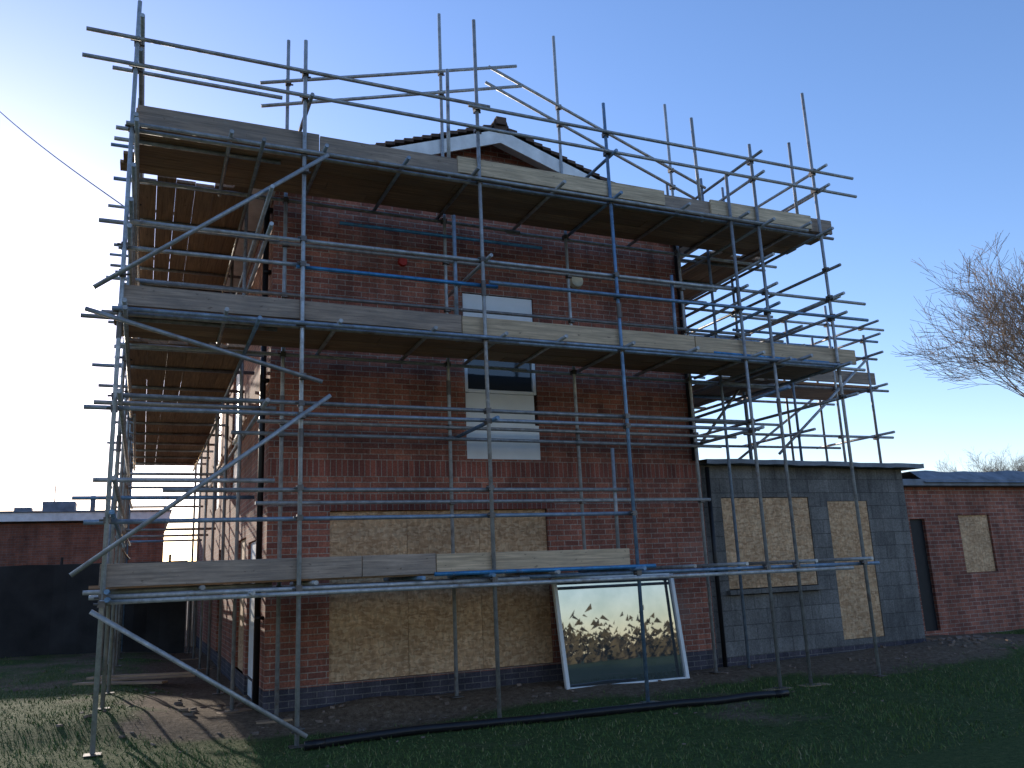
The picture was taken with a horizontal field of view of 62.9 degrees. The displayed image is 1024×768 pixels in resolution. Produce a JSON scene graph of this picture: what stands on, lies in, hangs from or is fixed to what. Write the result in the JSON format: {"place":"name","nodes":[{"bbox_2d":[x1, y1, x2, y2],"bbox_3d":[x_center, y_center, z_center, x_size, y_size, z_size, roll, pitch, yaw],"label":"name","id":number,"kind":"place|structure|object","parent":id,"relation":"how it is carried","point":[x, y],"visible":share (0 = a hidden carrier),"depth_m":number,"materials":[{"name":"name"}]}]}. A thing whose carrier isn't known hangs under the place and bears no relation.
{"place":"outdoors","nodes":[
{"label":"outdoors","id":0,"kind":"place"},
{"bbox_2d":[0,601,1023,767],"bbox_3d":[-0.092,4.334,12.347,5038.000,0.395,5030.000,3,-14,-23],"label":"ground","id":1,"kind":"structure","parent":0,"point":[203,725],"depth_m":9.15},
{"bbox_2d":[0,523,164,566],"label":"walls","id":2,"kind":"structure","parent":1,"relation":"on","point":[45,543],"depth_m":26.17,"materials":[{"name":"red brick"}]},
{"bbox_2d":[0,511,169,532],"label":"fascia","id":3,"kind":"structure","parent":2,"relation":"on","point":[53,517],"depth_m":26.18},
{"bbox_2d":[0,484,171,514],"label":"roof plant","id":4,"kind":"object","parent":3,"relation":"on","point":[57,506],"visible":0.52,"depth_m":27.27,"materials":[{"name":"metal"}]},
{"bbox_2d":[0,554,187,657],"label":"netting fence","id":5,"kind":"object","parent":1,"relation":"on","point":[45,609],"visible":0.56,"depth_m":18.95,"materials":[{"name":"black fabric"}]},
{"bbox_2d":[73,672,195,684],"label":"timber planks","id":6,"kind":"object","parent":1,"relation":"on","point":[116,679],"visible":0.71,"depth_m":12.88,"materials":[{"name":"brown wood"}]},
{"bbox_2d":[196,145,716,690],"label":"walls","id":7,"kind":"structure","parent":1,"relation":"on","point":[668,531],"depth_m":12.09,"materials":[{"name":"red brick"}]},
{"bbox_2d":[184,595,197,646],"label":"timber gate","id":8,"kind":"structure","parent":7,"relation":"attached to","point":[192,625],"depth_m":22.12,"materials":[{"name":"brown wood"}]},
{"bbox_2d":[218,539,245,670],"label":"side window boards","id":9,"kind":"object","parent":7,"relation":"attached to","point":[241,618],"visible":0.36,"depth_m":12.89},
{"bbox_2d":[216,369,255,698],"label":"side window panels","id":10,"kind":"object","parent":7,"relation":"attached to","point":[251,620],"visible":0.34,"depth_m":11.95,"materials":[{"name":"white plastic"}]},
{"bbox_2d":[398,258,406,266],"bbox_3d":[-1.548,-1.737,11.877,0.140,0.136,0.050,3,-14,-23],"label":"alarm bell","id":11,"kind":"object","parent":7,"relation":"attached to","point":[402,262],"visible":0.82,"depth_m":11.86,"materials":[{"name":"red paint"}]},
{"bbox_2d":[329,509,552,682],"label":"window boards","id":12,"kind":"object","parent":7,"relation":"attached to","point":[372,635],"depth_m":11.05,"materials":[{"name":"beige wood"}]},
{"bbox_2d":[200,459,700,536],"bbox_3d":[-2.843,2.980,18.101,6.568,0.656,14.154,3,-14,-23],"label":"soldier course","id":13,"kind":"object","parent":7,"relation":"attached to","point":[345,468],"visible":0.8,"depth_m":11.51,"materials":[{"name":"brick"}]},
{"bbox_2d":[222,131,697,344],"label":"bargeboards","id":14,"kind":"object","parent":7,"relation":"attached to","point":[526,152],"visible":0.28,"depth_m":12.69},
{"bbox_2d":[371,123,681,247],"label":"roof tiles","id":15,"kind":"object","parent":14,"relation":"on","point":[435,136],"visible":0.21,"depth_m":12.49,"materials":[{"name":"tile"}]},
{"bbox_2d":[252,200,694,708],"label":"rainwater pipes","id":16,"kind":"object","parent":7,"relation":"attached to","point":[258,617],"visible":0.4,"depth_m":10.72,"materials":[{"name":"black plastic"}]},
{"bbox_2d":[492,116,507,129],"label":"ridge tiles","id":17,"kind":"object","parent":7,"relation":"on","point":[498,122],"visible":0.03,"depth_m":12.63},
{"bbox_2d":[462,293,540,459],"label":"stair window panels","id":18,"kind":"object","parent":7,"relation":"attached to","point":[507,400],"visible":0.54,"depth_m":12.05,"materials":[{"name":"white plastic"}]},
{"bbox_2d":[467,359,531,391],"bbox_3d":[-0.189,-0.232,12.216,1.040,0.800,0.010,3,-14,-23],"label":"stair window glass","id":19,"kind":"object","parent":18,"relation":"in","point":[503,380],"visible":0.36,"depth_m":12.19,"materials":[{"name":"black glass"}]},
{"bbox_2d":[570,277,582,288],"bbox_3d":[0.998,-1.594,12.959,0.240,0.240,0.070,3,-14,-23],"label":"alarm box","id":20,"kind":"object","parent":7,"relation":"attached to","point":[576,282],"visible":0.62,"depth_m":12.92,"materials":[{"name":"beige plastic"}]},
{"bbox_2d":[196,636,718,712],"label":"plinth","id":21,"kind":"structure","parent":1,"relation":"on","point":[319,697],"depth_m":10.77,"materials":[{"name":"grey brick"}]},
{"bbox_2d":[69,0,894,756],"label":"scaffolding","id":22,"kind":"object","parent":1,"relation":"on","point":[183,316],"visible":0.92,"depth_m":10.89,"materials":[{"name":"metal"}]},
{"bbox_2d":[7,635,1023,766],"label":"rubble","id":23,"kind":"object","parent":1,"relation":"on","point":[949,639],"visible":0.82,"depth_m":10.77,"materials":[{"name":"grey stone"}]},
{"bbox_2d":[303,689,789,750],"bbox_3d":[0.636,3.674,9.282,5.765,0.112,0.226,2,-14,-20],"label":"drain pipe","id":24,"kind":"object","parent":1,"relation":"on","point":[445,727],"visible":0.99,"depth_m":9.17,"materials":[{"name":"black plastic"}]},
{"bbox_2d":[551,573,689,689],"bbox_3d":[1.503,3.363,11.496,2.014,1.481,0.135,3,-14,-23],"label":"window frame unit","id":25,"kind":"object","parent":1,"relation":"on","point":[599,631],"depth_m":11.47,"materials":[{"name":"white glass"}]},
{"bbox_2d":[699,459,926,666],"bbox_3d":[4.333,3.411,15.578,4.660,3.658,4.540,3,-14,-23],"label":"block extension","id":26,"kind":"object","parent":1,"relation":"on","point":[837,614],"visible":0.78,"depth_m":13.68,"materials":[{"name":"concrete"}]},
{"bbox_2d":[892,231,1023,396],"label":"bare tree","id":27,"kind":"object","parent":1,"relation":"on","point":[1010,342],"visible":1,"depth_m":33.45,"materials":[{"name":"brown plant"}]},
{"bbox_2d":[902,470,1023,635],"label":"brick outbuilding","id":28,"kind":"structure","parent":1,"relation":"on","point":[967,533],"depth_m":16.66,"materials":[{"name":"brick"}]},
{"bbox_2d":[910,519,937,630],"bbox_3d":[7.902,3.669,16.143,0.400,2.100,0.030,3,-14,-23],"label":"door","id":29,"kind":"structure","parent":28,"relation":"in","point":[925,586],"depth_m":16.14,"materials":[{"name":"brown wood"}]},
{"bbox_2d":[935,444,1023,471],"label":"bare tree","id":30,"kind":"object","parent":1,"relation":"on","point":[1008,468],"visible":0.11,"depth_m":74.77,"materials":[{"name":"brown plant"}]},
{"bbox_3d":[-13.946,-1.001,20.003,1.200,15.170,0.300,3,-14,-23],"label":"utility pole","id":31,"kind":"object","parent":1,"relation":"on","visible":0},
{"bbox_2d":[0,112,247,255],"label":"overhead cable","id":32,"kind":"object","parent":31,"relation":"attached to","point":[64,163],"visible":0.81,"depth_m":15.56,"materials":[{"name":"black plastic"}]},
{"bbox_2d":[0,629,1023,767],"bbox_3d":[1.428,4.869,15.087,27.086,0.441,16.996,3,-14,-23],"label":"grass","id":33,"kind":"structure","parent":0,"point":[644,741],"depth_m":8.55,"materials":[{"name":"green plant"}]},
{"bbox_2d":[0,0,1023,561],"label":"sky","id":34,"kind":"structure","parent":0,"point":[920,103],"materials":[{"name":"blue"}]}
]}

